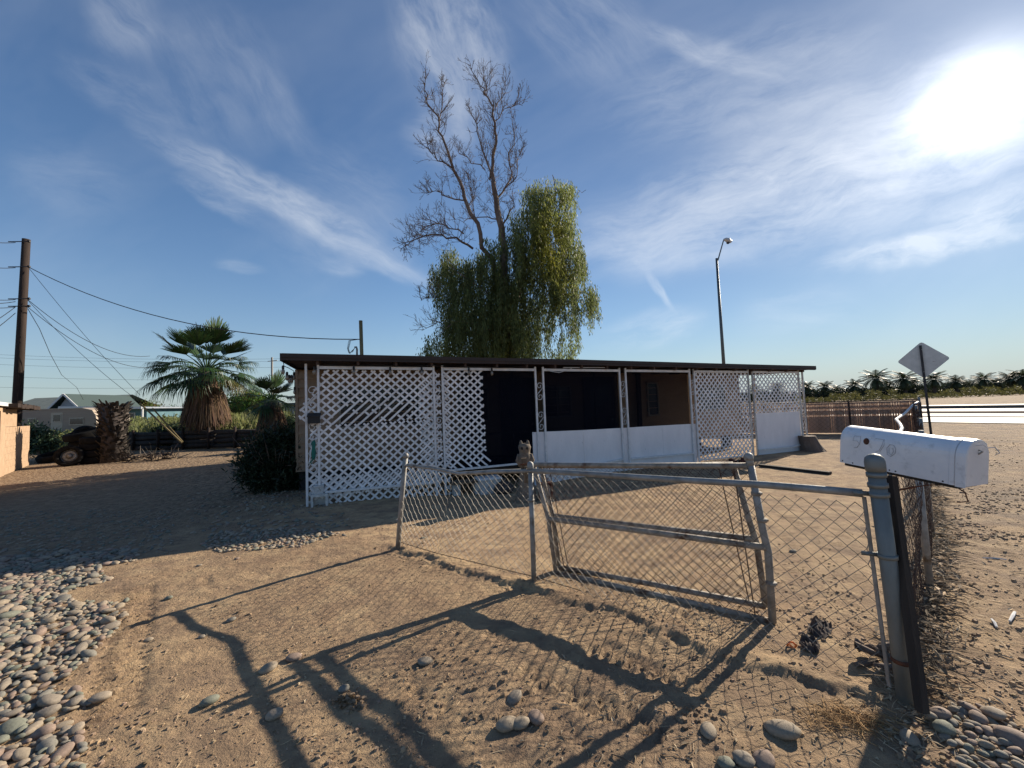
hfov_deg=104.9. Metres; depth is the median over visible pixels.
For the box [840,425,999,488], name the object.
mailbox
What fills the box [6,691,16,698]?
river stone
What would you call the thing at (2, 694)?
river stone
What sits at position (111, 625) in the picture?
river stone
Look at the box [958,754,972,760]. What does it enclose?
river stone
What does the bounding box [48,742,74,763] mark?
river stone
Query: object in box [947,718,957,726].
river stone
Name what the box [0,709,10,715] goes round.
river stone
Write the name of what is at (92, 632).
river stone
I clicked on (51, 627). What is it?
river stone
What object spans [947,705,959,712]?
river stone
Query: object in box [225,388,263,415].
background tree
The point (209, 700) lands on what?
river stone
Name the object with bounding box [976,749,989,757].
river stone
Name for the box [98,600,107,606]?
river stone
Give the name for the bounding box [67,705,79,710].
river stone
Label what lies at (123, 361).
overhead wire
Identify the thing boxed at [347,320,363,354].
service post
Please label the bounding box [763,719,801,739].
river stone
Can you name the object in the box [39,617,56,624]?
river stone
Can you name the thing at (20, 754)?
river stone
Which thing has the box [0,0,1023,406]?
sky
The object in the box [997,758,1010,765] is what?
river stone
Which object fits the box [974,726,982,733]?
river stone
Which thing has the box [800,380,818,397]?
date palm
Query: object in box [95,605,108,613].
river stone
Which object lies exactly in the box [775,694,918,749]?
straw clump
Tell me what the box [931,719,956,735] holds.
river stone
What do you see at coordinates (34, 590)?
river stone
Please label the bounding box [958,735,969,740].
river stone
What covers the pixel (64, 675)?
river stone
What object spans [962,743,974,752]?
river stone
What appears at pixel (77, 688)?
river stone
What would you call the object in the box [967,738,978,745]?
river stone
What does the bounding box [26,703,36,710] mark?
river stone
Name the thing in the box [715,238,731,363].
street lamp
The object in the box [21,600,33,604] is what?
river stone
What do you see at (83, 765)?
river stone
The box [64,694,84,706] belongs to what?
river stone
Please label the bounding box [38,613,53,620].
river stone
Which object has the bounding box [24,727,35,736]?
river stone
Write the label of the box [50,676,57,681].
river stone
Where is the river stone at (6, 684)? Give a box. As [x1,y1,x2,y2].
[0,680,11,690]
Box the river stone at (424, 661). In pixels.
[418,656,433,665]
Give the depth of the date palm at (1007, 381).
79.99 m
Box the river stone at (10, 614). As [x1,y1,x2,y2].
[0,610,20,618]
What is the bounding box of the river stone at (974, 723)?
[964,719,981,726]
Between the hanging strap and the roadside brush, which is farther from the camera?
the roadside brush
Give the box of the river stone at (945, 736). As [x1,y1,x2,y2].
[938,733,950,740]
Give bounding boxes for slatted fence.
[741,399,918,432]
[917,397,922,417]
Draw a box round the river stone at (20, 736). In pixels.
[14,733,25,740]
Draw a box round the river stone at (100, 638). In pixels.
[96,635,105,641]
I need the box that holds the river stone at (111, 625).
[100,621,120,629]
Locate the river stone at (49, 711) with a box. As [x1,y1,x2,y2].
[34,704,61,719]
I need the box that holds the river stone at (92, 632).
[86,630,96,635]
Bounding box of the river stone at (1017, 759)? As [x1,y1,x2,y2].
[1009,755,1023,763]
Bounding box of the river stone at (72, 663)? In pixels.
[68,661,78,667]
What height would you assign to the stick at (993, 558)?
0.019 m
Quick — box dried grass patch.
[331,692,365,709]
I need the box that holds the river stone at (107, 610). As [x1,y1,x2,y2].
[101,608,115,612]
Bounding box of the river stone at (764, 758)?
[752,749,775,767]
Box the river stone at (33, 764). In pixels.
[29,761,38,767]
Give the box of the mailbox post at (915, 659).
[886,476,929,714]
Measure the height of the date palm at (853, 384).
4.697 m
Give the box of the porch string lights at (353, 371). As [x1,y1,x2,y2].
[312,364,511,374]
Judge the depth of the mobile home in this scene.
8.06 m
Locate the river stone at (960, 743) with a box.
[955,739,963,746]
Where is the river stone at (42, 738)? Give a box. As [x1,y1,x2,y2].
[37,733,53,742]
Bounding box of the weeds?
[29,409,293,453]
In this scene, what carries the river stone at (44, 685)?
on the ground
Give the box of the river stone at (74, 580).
[68,577,81,583]
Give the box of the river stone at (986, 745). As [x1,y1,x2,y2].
[977,740,996,750]
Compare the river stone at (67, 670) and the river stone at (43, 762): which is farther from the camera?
the river stone at (67, 670)
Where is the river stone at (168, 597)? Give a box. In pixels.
[164,595,172,599]
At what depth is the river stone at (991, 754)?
1.60 m
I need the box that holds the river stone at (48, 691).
[36,689,53,699]
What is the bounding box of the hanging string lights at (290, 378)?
[281,362,295,393]
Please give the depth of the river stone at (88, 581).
3.67 m
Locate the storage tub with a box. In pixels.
[474,474,501,494]
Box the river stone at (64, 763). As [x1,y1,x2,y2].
[59,758,70,767]
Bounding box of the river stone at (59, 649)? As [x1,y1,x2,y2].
[55,647,63,652]
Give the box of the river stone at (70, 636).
[66,632,76,639]
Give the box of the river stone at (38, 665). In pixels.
[31,660,47,669]
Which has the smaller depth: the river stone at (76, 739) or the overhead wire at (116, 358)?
the river stone at (76, 739)
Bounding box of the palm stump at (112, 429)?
[92,399,132,462]
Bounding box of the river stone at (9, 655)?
[0,651,14,659]
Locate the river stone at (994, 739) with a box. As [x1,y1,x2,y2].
[988,737,1001,744]
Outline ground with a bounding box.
[0,392,1023,767]
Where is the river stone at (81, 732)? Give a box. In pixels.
[74,730,85,734]
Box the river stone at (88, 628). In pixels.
[79,626,92,631]
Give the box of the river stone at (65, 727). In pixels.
[60,725,71,730]
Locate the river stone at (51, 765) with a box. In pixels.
[48,763,55,767]
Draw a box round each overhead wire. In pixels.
[11,358,265,361]
[28,300,145,356]
[28,307,145,367]
[28,309,82,398]
[29,267,359,339]
[29,268,138,393]
[29,302,132,396]
[41,356,214,359]
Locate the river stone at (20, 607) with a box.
[9,605,26,610]
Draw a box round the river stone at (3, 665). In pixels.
[0,662,6,669]
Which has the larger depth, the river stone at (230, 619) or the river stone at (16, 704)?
the river stone at (230, 619)
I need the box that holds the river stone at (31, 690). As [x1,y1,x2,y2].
[22,686,37,693]
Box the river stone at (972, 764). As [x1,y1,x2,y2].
[966,759,977,767]
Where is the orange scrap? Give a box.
[786,641,797,647]
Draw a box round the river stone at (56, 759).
[50,755,61,762]
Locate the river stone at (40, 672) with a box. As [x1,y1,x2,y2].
[37,665,55,675]
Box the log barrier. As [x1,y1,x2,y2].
[127,427,254,450]
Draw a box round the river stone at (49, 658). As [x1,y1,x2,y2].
[44,656,56,660]
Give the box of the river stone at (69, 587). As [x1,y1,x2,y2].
[60,585,75,590]
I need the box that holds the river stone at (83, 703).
[80,700,87,706]
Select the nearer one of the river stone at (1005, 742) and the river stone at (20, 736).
the river stone at (1005, 742)
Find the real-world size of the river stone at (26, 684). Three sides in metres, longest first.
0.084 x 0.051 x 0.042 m
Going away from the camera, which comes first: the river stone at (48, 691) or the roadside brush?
the river stone at (48, 691)
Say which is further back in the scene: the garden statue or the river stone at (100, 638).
the garden statue
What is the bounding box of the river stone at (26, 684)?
[18,680,31,689]
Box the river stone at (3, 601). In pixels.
[0,599,9,604]
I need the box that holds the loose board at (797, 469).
[758,464,831,474]
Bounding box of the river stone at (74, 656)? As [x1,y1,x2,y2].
[67,654,78,660]
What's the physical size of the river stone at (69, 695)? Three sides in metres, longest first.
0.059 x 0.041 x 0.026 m
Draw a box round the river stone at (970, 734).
[964,730,977,738]
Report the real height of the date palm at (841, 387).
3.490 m
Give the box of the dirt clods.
[8,438,1023,767]
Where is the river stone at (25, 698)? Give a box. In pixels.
[19,695,30,702]
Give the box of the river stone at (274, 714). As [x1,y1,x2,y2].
[265,707,283,720]
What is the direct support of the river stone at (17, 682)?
on the ground
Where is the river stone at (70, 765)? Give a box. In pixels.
[66,761,77,767]
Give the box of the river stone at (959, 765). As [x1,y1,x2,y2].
[955,762,970,767]
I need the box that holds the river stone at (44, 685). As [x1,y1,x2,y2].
[37,681,51,689]
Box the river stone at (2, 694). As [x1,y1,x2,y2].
[0,691,5,697]
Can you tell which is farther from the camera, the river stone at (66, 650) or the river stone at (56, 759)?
the river stone at (66, 650)
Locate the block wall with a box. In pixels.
[0,402,39,476]
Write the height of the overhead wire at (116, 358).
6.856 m
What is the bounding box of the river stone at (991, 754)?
[986,750,995,757]
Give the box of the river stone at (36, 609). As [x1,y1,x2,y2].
[29,607,41,612]
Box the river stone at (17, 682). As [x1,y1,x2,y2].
[10,680,20,686]
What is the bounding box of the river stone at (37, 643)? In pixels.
[32,641,43,646]
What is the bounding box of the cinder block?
[311,484,328,507]
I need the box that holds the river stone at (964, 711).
[957,706,967,715]
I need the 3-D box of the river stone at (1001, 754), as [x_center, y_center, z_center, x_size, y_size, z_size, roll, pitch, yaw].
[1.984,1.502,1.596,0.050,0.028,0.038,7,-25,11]
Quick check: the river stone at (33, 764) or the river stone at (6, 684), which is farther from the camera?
the river stone at (6, 684)
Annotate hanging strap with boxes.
[899,484,968,502]
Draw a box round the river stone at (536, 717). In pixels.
[528,709,544,725]
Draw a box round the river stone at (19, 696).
[17,693,29,698]
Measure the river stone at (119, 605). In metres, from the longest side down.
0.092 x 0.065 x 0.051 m
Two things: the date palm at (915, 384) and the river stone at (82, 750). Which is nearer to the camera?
the river stone at (82, 750)
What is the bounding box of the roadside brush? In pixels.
[793,384,1023,402]
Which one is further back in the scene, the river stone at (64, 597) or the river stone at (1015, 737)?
the river stone at (64, 597)
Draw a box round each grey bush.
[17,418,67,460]
[145,419,191,445]
[285,412,294,427]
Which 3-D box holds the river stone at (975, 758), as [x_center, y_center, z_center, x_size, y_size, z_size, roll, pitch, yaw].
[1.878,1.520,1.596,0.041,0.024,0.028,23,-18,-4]
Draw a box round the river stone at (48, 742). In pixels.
[36,738,57,751]
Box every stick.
[611,753,632,763]
[982,557,1006,559]
[1008,611,1015,621]
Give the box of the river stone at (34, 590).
[29,588,40,592]
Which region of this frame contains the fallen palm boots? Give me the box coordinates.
[102,443,193,461]
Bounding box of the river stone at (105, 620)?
[100,616,115,624]
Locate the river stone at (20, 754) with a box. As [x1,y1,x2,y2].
[11,747,32,761]
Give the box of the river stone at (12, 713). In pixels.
[0,707,24,718]
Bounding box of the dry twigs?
[100,495,1023,767]
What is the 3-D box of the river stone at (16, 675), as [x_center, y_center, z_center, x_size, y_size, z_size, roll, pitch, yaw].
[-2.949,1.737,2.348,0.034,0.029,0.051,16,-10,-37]
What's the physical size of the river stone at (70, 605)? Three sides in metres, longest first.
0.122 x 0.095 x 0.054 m
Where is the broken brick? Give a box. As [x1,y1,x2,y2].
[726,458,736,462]
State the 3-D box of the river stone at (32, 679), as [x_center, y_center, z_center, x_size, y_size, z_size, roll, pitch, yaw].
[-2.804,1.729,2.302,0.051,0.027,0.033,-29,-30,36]
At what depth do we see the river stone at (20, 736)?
1.88 m
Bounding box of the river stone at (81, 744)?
[76,741,87,748]
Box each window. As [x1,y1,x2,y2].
[338,386,420,428]
[455,388,461,422]
[646,382,659,415]
[698,384,725,410]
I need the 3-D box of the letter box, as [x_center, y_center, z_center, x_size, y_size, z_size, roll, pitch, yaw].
[-3.213,0.555,6.384,0.200,0.170,0.117,-1,-3,-21]
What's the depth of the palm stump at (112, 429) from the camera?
14.20 m
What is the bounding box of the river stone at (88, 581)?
[84,578,100,583]
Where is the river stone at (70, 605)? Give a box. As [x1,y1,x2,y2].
[67,601,85,608]
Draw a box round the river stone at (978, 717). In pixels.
[968,709,988,724]
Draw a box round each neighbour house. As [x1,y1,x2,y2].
[23,394,156,408]
[58,406,182,419]
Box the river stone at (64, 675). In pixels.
[57,672,70,679]
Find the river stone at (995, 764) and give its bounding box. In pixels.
[983,760,999,767]
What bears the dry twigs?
on the ground
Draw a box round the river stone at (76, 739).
[70,734,84,745]
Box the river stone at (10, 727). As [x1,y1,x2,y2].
[0,717,28,735]
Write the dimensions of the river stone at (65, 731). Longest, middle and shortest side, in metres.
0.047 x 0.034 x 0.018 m
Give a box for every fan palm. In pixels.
[136,316,261,448]
[238,369,294,441]
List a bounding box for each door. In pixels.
[533,378,535,429]
[955,438,999,487]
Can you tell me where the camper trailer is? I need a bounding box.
[22,408,129,431]
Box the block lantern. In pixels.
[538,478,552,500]
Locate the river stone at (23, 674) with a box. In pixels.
[17,671,36,676]
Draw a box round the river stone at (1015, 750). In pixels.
[1007,746,1022,755]
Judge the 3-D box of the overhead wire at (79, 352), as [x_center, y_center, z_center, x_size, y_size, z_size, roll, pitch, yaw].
[-18.142,-1.339,16.704,0.017,3.909,3.137,-5,-4,38]
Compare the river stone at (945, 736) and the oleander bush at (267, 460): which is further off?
the oleander bush at (267, 460)
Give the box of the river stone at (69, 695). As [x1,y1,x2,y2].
[62,690,75,699]
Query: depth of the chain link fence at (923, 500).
2.89 m
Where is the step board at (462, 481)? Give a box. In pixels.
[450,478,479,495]
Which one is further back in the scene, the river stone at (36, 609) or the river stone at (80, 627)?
the river stone at (36, 609)
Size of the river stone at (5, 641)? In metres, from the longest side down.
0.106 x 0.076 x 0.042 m
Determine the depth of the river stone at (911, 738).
1.70 m
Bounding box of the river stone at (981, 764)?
[977,761,989,767]
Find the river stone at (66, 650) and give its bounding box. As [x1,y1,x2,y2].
[61,647,73,654]
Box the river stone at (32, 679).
[29,677,36,681]
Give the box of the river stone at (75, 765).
[73,762,82,767]
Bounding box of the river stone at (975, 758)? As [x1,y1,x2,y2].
[969,755,980,761]
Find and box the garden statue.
[515,440,537,502]
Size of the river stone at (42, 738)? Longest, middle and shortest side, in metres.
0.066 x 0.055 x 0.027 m
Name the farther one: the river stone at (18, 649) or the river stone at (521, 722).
the river stone at (18, 649)
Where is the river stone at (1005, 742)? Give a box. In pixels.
[998,738,1013,746]
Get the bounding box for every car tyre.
[35,450,66,463]
[53,445,84,466]
[62,427,97,441]
[72,425,92,431]
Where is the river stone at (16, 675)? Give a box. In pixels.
[13,672,22,678]
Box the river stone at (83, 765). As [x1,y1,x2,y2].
[78,763,85,767]
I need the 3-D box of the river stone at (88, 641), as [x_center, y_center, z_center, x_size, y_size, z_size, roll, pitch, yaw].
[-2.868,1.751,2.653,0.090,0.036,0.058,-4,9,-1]
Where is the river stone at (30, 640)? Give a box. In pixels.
[22,635,42,644]
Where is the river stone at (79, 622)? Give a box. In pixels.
[74,620,86,625]
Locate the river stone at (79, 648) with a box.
[71,642,87,654]
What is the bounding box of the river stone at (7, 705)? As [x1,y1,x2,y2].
[3,703,10,709]
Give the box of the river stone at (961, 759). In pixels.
[955,755,967,764]
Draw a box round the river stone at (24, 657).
[17,653,33,661]
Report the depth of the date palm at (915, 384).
87.31 m
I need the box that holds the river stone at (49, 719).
[43,717,55,723]
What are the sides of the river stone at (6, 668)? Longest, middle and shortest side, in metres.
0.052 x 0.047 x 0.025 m
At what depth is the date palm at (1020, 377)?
77.93 m
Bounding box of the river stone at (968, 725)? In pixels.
[962,722,974,727]
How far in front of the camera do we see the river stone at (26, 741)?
1.84 m
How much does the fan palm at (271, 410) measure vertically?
3.114 m
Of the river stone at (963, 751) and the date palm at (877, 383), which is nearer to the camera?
the river stone at (963, 751)
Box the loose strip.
[563,367,604,367]
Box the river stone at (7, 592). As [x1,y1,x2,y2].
[0,590,13,595]
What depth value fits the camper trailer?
27.19 m
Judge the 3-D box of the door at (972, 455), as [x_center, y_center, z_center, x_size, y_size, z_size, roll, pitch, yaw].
[2.168,0.369,1.846,0.180,0.225,0.118,-2,-3,0]
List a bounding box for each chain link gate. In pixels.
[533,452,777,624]
[538,462,767,609]
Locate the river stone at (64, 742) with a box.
[59,740,70,744]
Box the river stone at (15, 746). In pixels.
[4,744,19,752]
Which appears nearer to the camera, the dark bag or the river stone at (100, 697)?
the river stone at (100, 697)
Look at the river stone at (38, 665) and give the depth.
2.41 m
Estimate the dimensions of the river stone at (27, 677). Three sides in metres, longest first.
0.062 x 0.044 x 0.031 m
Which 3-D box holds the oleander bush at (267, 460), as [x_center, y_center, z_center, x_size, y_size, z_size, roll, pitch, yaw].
[-4.662,1.529,7.925,1.951,1.830,1.579,0,-4,-37]
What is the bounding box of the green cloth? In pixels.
[309,440,315,463]
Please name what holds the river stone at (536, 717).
on the ground
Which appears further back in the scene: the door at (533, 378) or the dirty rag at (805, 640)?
the door at (533, 378)
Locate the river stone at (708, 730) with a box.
[700,721,716,739]
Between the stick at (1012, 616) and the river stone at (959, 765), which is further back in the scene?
the stick at (1012, 616)
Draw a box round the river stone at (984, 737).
[978,734,989,740]
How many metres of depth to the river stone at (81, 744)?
1.81 m
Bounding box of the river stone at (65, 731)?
[58,729,68,734]
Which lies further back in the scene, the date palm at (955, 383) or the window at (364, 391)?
the date palm at (955, 383)
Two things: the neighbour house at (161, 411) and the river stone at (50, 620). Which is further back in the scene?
the neighbour house at (161, 411)
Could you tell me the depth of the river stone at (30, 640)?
2.68 m
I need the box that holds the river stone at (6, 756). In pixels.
[0,749,15,760]
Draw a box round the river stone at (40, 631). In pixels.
[32,627,46,635]
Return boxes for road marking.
[812,411,1023,416]
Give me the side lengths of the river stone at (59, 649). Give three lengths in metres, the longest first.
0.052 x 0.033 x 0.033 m
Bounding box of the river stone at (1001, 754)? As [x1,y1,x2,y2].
[993,749,1008,758]
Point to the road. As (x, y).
(983, 419)
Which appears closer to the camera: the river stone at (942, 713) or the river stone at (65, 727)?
the river stone at (942, 713)
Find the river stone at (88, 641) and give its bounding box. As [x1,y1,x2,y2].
[81,639,93,644]
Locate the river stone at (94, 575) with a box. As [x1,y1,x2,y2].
[86,572,98,578]
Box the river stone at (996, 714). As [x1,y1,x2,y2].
[979,706,1007,720]
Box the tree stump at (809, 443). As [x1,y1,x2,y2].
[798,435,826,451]
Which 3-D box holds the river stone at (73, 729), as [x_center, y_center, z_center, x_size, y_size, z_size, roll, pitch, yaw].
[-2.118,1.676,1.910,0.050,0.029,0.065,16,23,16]
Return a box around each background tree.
[138,398,164,406]
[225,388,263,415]
[230,390,288,415]
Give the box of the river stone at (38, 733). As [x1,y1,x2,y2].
[30,724,55,739]
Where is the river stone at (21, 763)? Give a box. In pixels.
[14,758,29,767]
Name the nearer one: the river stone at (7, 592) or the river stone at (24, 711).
the river stone at (24, 711)
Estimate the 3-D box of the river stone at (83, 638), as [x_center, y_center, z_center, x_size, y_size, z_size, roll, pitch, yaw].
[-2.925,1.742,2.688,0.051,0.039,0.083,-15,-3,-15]
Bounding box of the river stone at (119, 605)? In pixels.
[114,602,124,609]
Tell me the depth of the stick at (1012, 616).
2.54 m
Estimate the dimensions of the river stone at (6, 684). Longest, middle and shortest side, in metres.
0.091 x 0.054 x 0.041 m
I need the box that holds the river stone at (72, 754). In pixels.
[68,751,76,757]
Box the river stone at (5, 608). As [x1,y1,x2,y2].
[0,604,13,613]
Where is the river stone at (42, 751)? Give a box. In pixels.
[36,747,47,754]
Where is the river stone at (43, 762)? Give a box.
[35,758,49,767]
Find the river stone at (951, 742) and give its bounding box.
[946,739,957,746]
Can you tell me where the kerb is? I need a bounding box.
[744,405,1023,408]
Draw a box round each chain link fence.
[396,453,913,705]
[894,401,934,626]
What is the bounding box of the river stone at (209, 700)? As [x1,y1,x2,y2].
[198,694,219,707]
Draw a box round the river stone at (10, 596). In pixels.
[1,594,17,599]
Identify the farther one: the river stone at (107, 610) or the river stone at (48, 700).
the river stone at (107, 610)
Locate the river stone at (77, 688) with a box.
[67,685,81,695]
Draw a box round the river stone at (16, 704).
[11,701,20,708]
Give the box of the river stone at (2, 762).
[0,760,6,765]
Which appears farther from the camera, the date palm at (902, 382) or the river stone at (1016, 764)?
the date palm at (902, 382)
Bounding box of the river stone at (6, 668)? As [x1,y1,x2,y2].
[2,665,14,671]
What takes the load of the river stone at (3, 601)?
on the ground
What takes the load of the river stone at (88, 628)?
on the ground
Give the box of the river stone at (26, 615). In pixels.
[20,612,33,619]
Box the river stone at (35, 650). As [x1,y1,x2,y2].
[28,646,40,654]
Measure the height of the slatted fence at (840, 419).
1.200 m
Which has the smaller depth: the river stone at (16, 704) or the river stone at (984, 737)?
the river stone at (984, 737)
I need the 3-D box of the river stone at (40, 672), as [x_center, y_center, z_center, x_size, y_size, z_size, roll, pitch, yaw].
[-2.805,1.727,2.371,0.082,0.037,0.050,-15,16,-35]
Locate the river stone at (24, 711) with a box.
[17,710,27,715]
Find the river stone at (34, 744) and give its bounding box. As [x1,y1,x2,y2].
[29,741,38,746]
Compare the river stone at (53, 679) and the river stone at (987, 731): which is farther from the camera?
the river stone at (53, 679)
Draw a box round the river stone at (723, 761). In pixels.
[717,755,735,767]
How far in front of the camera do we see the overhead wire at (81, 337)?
18.19 m
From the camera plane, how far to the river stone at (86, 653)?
2.53 m
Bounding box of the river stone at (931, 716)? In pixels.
[925,712,938,720]
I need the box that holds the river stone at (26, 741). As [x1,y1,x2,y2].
[22,738,31,744]
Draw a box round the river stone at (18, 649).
[12,647,21,652]
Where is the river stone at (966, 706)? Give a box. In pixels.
[957,700,982,713]
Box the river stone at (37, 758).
[30,754,44,762]
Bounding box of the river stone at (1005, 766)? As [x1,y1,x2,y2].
[1001,764,1011,767]
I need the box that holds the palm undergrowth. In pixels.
[740,382,1020,402]
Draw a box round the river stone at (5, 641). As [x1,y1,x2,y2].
[0,636,20,644]
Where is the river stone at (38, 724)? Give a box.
[22,720,43,732]
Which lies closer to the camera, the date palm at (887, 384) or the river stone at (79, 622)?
the river stone at (79, 622)
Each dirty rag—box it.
[800,633,819,652]
[808,615,831,637]
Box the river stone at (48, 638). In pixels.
[42,636,56,641]
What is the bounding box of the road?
[743,404,1023,422]
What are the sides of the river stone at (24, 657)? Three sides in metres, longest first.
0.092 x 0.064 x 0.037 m
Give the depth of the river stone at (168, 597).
3.27 m
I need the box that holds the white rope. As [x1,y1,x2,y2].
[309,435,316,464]
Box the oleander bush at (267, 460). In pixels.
[221,415,313,494]
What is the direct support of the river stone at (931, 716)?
on the ground
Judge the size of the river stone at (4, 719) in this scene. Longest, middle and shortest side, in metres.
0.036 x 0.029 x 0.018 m
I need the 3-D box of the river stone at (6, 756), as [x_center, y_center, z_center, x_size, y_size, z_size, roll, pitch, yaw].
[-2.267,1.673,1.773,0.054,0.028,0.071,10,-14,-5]
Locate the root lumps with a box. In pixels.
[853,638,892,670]
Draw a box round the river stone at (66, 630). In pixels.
[57,625,75,633]
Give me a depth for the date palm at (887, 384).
87.64 m
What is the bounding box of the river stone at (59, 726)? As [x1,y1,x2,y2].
[55,720,73,730]
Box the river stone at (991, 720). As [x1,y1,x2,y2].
[987,716,998,724]
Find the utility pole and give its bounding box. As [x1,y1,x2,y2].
[8,238,30,426]
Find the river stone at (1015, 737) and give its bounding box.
[992,725,1023,751]
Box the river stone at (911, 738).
[899,729,920,746]
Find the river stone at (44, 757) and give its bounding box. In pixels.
[38,755,49,761]
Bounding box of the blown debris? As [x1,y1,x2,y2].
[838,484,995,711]
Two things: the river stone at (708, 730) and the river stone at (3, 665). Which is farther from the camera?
the river stone at (3, 665)
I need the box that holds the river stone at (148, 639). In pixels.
[143,637,153,641]
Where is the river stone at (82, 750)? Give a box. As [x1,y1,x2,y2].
[76,746,87,753]
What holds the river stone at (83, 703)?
on the ground
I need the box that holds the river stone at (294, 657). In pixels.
[285,652,301,661]
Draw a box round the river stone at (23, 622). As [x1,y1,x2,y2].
[20,620,31,624]
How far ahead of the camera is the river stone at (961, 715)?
1.79 m
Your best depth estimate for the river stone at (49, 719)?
1.98 m
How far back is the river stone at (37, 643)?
2.66 m
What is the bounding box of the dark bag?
[494,478,513,493]
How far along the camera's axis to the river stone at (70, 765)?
1.71 m
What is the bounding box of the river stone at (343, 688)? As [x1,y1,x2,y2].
[338,684,349,692]
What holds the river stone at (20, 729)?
on the ground
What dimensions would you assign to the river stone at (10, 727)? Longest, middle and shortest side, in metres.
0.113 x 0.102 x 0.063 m
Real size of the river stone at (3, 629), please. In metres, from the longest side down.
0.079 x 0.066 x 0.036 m
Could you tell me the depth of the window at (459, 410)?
8.80 m
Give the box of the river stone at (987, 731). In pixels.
[981,725,996,736]
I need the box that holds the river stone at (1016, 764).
[1011,760,1023,767]
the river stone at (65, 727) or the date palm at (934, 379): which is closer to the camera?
the river stone at (65, 727)
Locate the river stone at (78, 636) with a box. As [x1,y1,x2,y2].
[71,631,86,640]
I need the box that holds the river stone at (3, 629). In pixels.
[0,627,9,632]
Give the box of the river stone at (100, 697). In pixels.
[88,691,111,703]
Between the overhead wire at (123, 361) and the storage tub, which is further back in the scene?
the overhead wire at (123, 361)
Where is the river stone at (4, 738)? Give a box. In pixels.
[0,734,9,743]
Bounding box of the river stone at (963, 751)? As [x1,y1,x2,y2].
[959,748,968,755]
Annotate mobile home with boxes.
[280,353,815,506]
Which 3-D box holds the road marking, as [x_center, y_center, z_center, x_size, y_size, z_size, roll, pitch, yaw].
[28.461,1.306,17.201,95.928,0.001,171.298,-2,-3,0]
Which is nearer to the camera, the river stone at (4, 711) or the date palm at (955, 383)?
the river stone at (4, 711)
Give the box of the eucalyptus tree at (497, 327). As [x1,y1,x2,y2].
[390,54,601,358]
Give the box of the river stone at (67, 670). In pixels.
[61,668,71,673]
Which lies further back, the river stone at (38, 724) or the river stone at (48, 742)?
the river stone at (38, 724)
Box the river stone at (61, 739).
[58,736,68,742]
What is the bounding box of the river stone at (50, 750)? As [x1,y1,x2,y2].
[46,745,54,754]
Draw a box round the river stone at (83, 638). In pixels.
[78,635,89,642]
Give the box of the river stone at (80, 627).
[77,624,88,629]
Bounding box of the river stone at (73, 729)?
[67,721,84,736]
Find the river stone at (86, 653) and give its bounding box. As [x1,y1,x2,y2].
[80,649,96,657]
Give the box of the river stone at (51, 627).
[46,623,58,630]
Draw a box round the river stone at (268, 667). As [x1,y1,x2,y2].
[258,661,277,674]
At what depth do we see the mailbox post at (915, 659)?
1.86 m
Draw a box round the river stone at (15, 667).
[5,664,21,672]
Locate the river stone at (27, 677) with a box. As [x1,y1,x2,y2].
[21,674,35,680]
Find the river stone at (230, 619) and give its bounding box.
[226,617,235,622]
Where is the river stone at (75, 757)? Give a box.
[68,754,79,762]
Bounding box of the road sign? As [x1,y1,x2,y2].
[898,343,948,433]
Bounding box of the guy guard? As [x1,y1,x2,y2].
[139,403,182,442]
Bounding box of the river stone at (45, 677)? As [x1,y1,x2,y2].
[37,673,53,682]
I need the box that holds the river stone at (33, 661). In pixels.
[31,658,38,663]
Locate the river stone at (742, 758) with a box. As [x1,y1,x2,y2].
[732,750,755,767]
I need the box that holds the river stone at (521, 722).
[514,716,529,729]
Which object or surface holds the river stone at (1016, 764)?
on the ground
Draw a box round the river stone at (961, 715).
[956,712,966,719]
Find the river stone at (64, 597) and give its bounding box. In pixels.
[53,594,71,602]
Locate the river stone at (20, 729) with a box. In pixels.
[14,725,27,734]
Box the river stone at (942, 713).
[930,706,951,720]
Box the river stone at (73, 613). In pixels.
[67,610,82,615]
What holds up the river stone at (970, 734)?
on the ground
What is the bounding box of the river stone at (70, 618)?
[63,616,76,620]
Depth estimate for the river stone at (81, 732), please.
1.89 m
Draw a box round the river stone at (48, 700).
[36,693,63,706]
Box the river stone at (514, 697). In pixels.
[507,689,521,705]
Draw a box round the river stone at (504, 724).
[496,715,515,732]
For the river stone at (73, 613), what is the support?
on the ground
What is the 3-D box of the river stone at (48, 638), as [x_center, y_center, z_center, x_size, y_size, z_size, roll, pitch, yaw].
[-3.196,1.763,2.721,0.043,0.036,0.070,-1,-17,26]
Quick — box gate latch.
[520,458,527,482]
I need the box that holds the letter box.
[307,413,320,423]
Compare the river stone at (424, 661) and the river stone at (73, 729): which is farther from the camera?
the river stone at (424, 661)
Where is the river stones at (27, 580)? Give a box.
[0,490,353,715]
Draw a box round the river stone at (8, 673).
[0,671,13,676]
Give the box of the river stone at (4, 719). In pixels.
[0,717,8,722]
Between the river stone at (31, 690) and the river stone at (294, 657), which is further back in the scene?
the river stone at (294, 657)
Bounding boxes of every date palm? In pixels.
[768,382,785,401]
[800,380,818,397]
[816,381,836,397]
[830,385,845,389]
[842,378,864,390]
[857,368,892,397]
[883,379,896,393]
[889,371,918,393]
[908,377,923,391]
[918,371,950,392]
[943,375,971,392]
[968,372,998,390]
[989,377,1002,387]
[994,371,1017,387]
[1003,369,1023,389]
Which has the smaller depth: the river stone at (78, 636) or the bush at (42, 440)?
the river stone at (78, 636)

